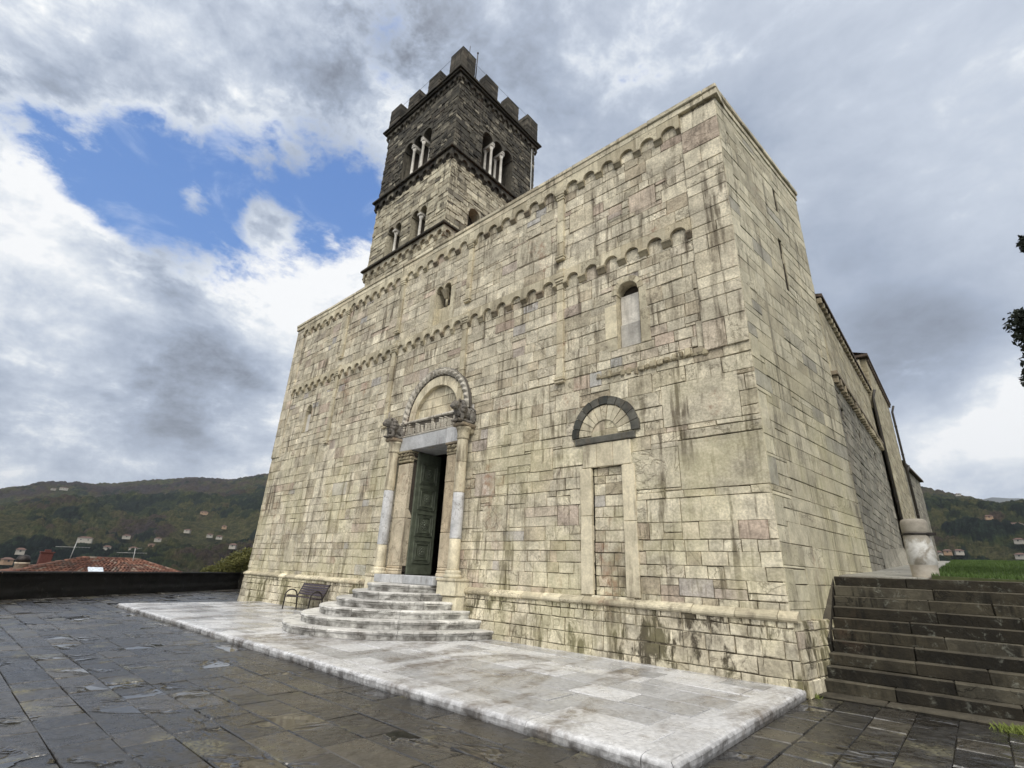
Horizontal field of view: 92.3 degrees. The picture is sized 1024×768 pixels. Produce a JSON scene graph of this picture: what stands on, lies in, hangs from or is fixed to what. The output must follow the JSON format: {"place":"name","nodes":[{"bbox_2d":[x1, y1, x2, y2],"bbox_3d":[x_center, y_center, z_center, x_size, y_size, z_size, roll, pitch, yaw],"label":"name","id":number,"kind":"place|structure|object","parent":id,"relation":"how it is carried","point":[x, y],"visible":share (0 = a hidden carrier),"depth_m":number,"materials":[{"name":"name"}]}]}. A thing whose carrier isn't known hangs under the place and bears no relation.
{"place":"outdoors","nodes":[
{"label":"outdoors","id":0,"kind":"place"},
{"bbox_2d":[117,601,806,767],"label":"platform paving","id":1,"kind":"structure","parent":0,"point":[632,714],"depth_m":7.53,"materials":[{"name":"white stone"}]},
{"bbox_2d":[282,582,330,608],"bbox_3d":[-7.440,7.683,17.754,1.898,0.910,0.741,-15,-27,39],"label":"bench","id":2,"kind":"object","parent":1,"relation":"on","point":[313,591],"visible":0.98,"depth_m":17.93,"materials":[{"name":"metal"}]},
{"bbox_2d":[282,574,493,640],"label":"entrance steps","id":3,"kind":"structure","parent":1,"relation":"on","point":[383,607],"depth_m":12.32,"materials":[{"name":"stone"}]},
{"bbox_2d":[0,589,1023,767],"bbox_3d":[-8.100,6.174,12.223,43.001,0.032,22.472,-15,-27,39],"label":"pavement","id":4,"kind":"structure","parent":0,"point":[140,691],"depth_m":5.98,"materials":[{"name":"grey stone"}]},
{"bbox_2d":[0,571,243,599],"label":"parapet wall","id":5,"kind":"structure","parent":4,"relation":"on","point":[14,585],"depth_m":22.08,"materials":[{"name":"black stone"}]},
{"bbox_2d":[237,83,939,699],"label":"church","id":6,"kind":"structure","parent":4,"relation":"on","point":[623,397],"depth_m":13.09,"materials":[{"name":"beige stone"}]},
{"bbox_2d":[302,404,312,432],"bbox_3d":[-9.556,1.642,23.277,0.550,1.350,0.262,-15,-27,39],"label":"window","id":7,"kind":"structure","parent":6,"relation":"in","point":[309,407],"depth_m":23.37,"materials":[{"name":"stone"}]},
{"bbox_2d":[405,452,440,574],"bbox_3d":[-2.949,4.339,16.641,0.130,3.945,1.020,-15,-27,39],"label":"door","id":8,"kind":"structure","parent":6,"relation":"in","point":[425,497],"depth_m":16.56,"materials":[{"name":"green paint"}]},
{"bbox_2d":[427,281,455,328],"bbox_3d":[-2.498,-2.929,18.632,1.470,1.760,0.500,-15,-27,39],"label":"window","id":9,"kind":"structure","parent":6,"relation":"in","point":[444,302],"depth_m":18.71,"materials":[{"name":"stone"}]},
{"bbox_2d":[360,46,541,285],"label":"bell tower","id":10,"kind":"structure","parent":6,"relation":"on","point":[464,145],"depth_m":27.98,"materials":[{"name":"stone"}]},
{"bbox_2d":[572,396,640,599],"bbox_3d":[2.242,2.553,11.557,1.894,4.763,0.192,-15,-27,39],"label":"walled up doorway","id":11,"kind":"structure","parent":6,"relation":"in","point":[616,531],"depth_m":11.46,"materials":[{"name":"beige stone"}]},
{"bbox_2d":[605,275,650,351],"bbox_3d":[3.057,-1.841,12.829,1.260,2.059,0.348,-15,-27,39],"label":"window","id":12,"kind":"structure","parent":6,"relation":"in","point":[633,322],"depth_m":12.79,"materials":[{"name":"stone"}]},
{"bbox_2d":[778,241,788,290],"bbox_3d":[7.284,-3.205,13.667,0.240,1.700,0.470,20,-27,-38],"label":"slit window","id":13,"kind":"structure","parent":6,"relation":"in","point":[778,241],"depth_m":13.56,"materials":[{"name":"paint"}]},
{"bbox_2d":[819,576,1023,726],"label":"side staircase","id":14,"kind":"structure","parent":4,"relation":"on","point":[891,625],"depth_m":8.29,"materials":[{"name":"black stone"}]},
{"bbox_2d":[989,719,1023,734],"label":"weed tuft","id":15,"kind":"object","parent":4,"relation":"on","point":[1018,729],"visible":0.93,"depth_m":6.52,"materials":[{"name":"green plant"}]},
{"bbox_2d":[0,473,1023,581],"bbox_3d":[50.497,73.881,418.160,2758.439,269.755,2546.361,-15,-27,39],"label":"hills","id":16,"kind":"structure","parent":0,"point":[36,518],"depth_m":505.67,"materials":[{"name":"green plant"}]},
{"bbox_2d":[0,557,14,564],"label":"villa","id":17,"kind":"object","parent":16,"relation":"on","point":[7,561],"visible":1,"depth_m":296.12,"materials":[{"name":"paint"}]},
{"bbox_2d":[14,548,25,554],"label":"villa","id":18,"kind":"object","parent":16,"relation":"on","point":[20,551],"visible":1,"depth_m":319.32,"materials":[{"name":"paint"}]},
{"bbox_2d":[59,487,68,490],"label":"villa","id":19,"kind":"object","parent":16,"relation":"on","point":[64,488],"visible":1,"depth_m":897.97,"materials":[{"name":"paint"}]},
{"bbox_2d":[76,536,93,542],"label":"villa","id":20,"kind":"object","parent":16,"relation":"on","point":[85,539],"visible":0.94,"depth_m":431.24,"materials":[{"name":"paint"}]},
{"bbox_2d":[0,540,207,599],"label":"tiled roof house","id":21,"kind":"structure","parent":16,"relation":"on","point":[90,563],"depth_m":30.83,"materials":[{"name":"tile"}]},
{"bbox_2d":[122,534,130,538],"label":"villa","id":22,"kind":"object","parent":16,"relation":"on","point":[125,536],"visible":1,"depth_m":471.72,"materials":[{"name":"paint"}]},
{"bbox_2d":[154,537,161,541],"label":"villa","id":23,"kind":"object","parent":16,"relation":"on","point":[157,539],"visible":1,"depth_m":479.70,"materials":[{"name":"paint"}]},
{"bbox_2d":[200,547,252,572],"bbox_3d":[-17.777,13.035,30.864,2.193,5.426,3.462,-15,-27,39],"label":"yellow green shrub","id":24,"kind":"object","parent":16,"relation":"on","point":[236,561],"visible":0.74,"depth_m":31.24,"materials":[{"name":"green plant"}]},
{"bbox_2d":[229,543,236,548],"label":"villa","id":25,"kind":"object","parent":16,"relation":"on","point":[233,546],"visible":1,"depth_m":386.26,"materials":[{"name":"paint"}]},
{"bbox_2d":[942,549,952,555],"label":"villa","id":26,"kind":"object","parent":16,"relation":"on","point":[947,552],"visible":1,"depth_m":353.77,"materials":[{"name":"paint"}]},
{"bbox_2d":[953,549,964,555],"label":"villa","id":27,"kind":"object","parent":16,"relation":"on","point":[959,552],"visible":1,"depth_m":356.99,"materials":[{"name":"paint"}]},
{"bbox_2d":[983,515,992,519],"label":"villa","id":28,"kind":"object","parent":16,"relation":"on","point":[988,517],"visible":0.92,"depth_m":419.41,"materials":[{"name":"paint"}]},
{"bbox_2d":[1012,538,1023,544],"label":"villa","id":29,"kind":"object","parent":16,"relation":"on","point":[1018,541],"visible":1,"depth_m":347.51,"materials":[{"name":"paint"}]},
{"bbox_2d":[1013,553,1023,559],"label":"villa","id":30,"kind":"object","parent":16,"relation":"on","point":[1019,556],"visible":1,"depth_m":331.68,"materials":[{"name":"paint"}]},
{"bbox_2d":[0,0,1023,498],"label":"sky","id":31,"kind":"structure","parent":0,"point":[185,185],"materials":[{"name":"grey"}]},
{"bbox_2d":[839,561,949,578],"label":"path","id":32,"kind":"structure","parent":0,"point":[902,572],"depth_m":11.27,"materials":[{"name":"stone"}]},
{"bbox_2d":[899,519,939,578],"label":"stone pillar","id":33,"kind":"structure","parent":32,"relation":"on","point":[917,534],"depth_m":9.90,"materials":[{"name":"stone"}]},
{"bbox_2d":[930,559,1023,579],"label":"grass","id":34,"kind":"structure","parent":0,"point":[963,568],"depth_m":11.88,"materials":[{"name":"green plant"}]},
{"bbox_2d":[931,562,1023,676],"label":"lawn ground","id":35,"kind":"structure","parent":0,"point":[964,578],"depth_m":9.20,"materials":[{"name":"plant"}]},
{"bbox_2d":[1002,235,1023,386],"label":"evergreen tree","id":36,"kind":"object","parent":35,"relation":"on","point":[1017,321],"visible":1,"depth_m":9.70,"materials":[{"name":"green plant"}]},
{"bbox_2d":[983,497,1023,502],"bbox_3d":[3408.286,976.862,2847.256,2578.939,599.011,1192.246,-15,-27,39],"label":"mountain","id":37,"kind":"structure","parent":0,"point":[995,499],"depth_m":2960.42,"materials":[{"name":"grey"}]}
]}

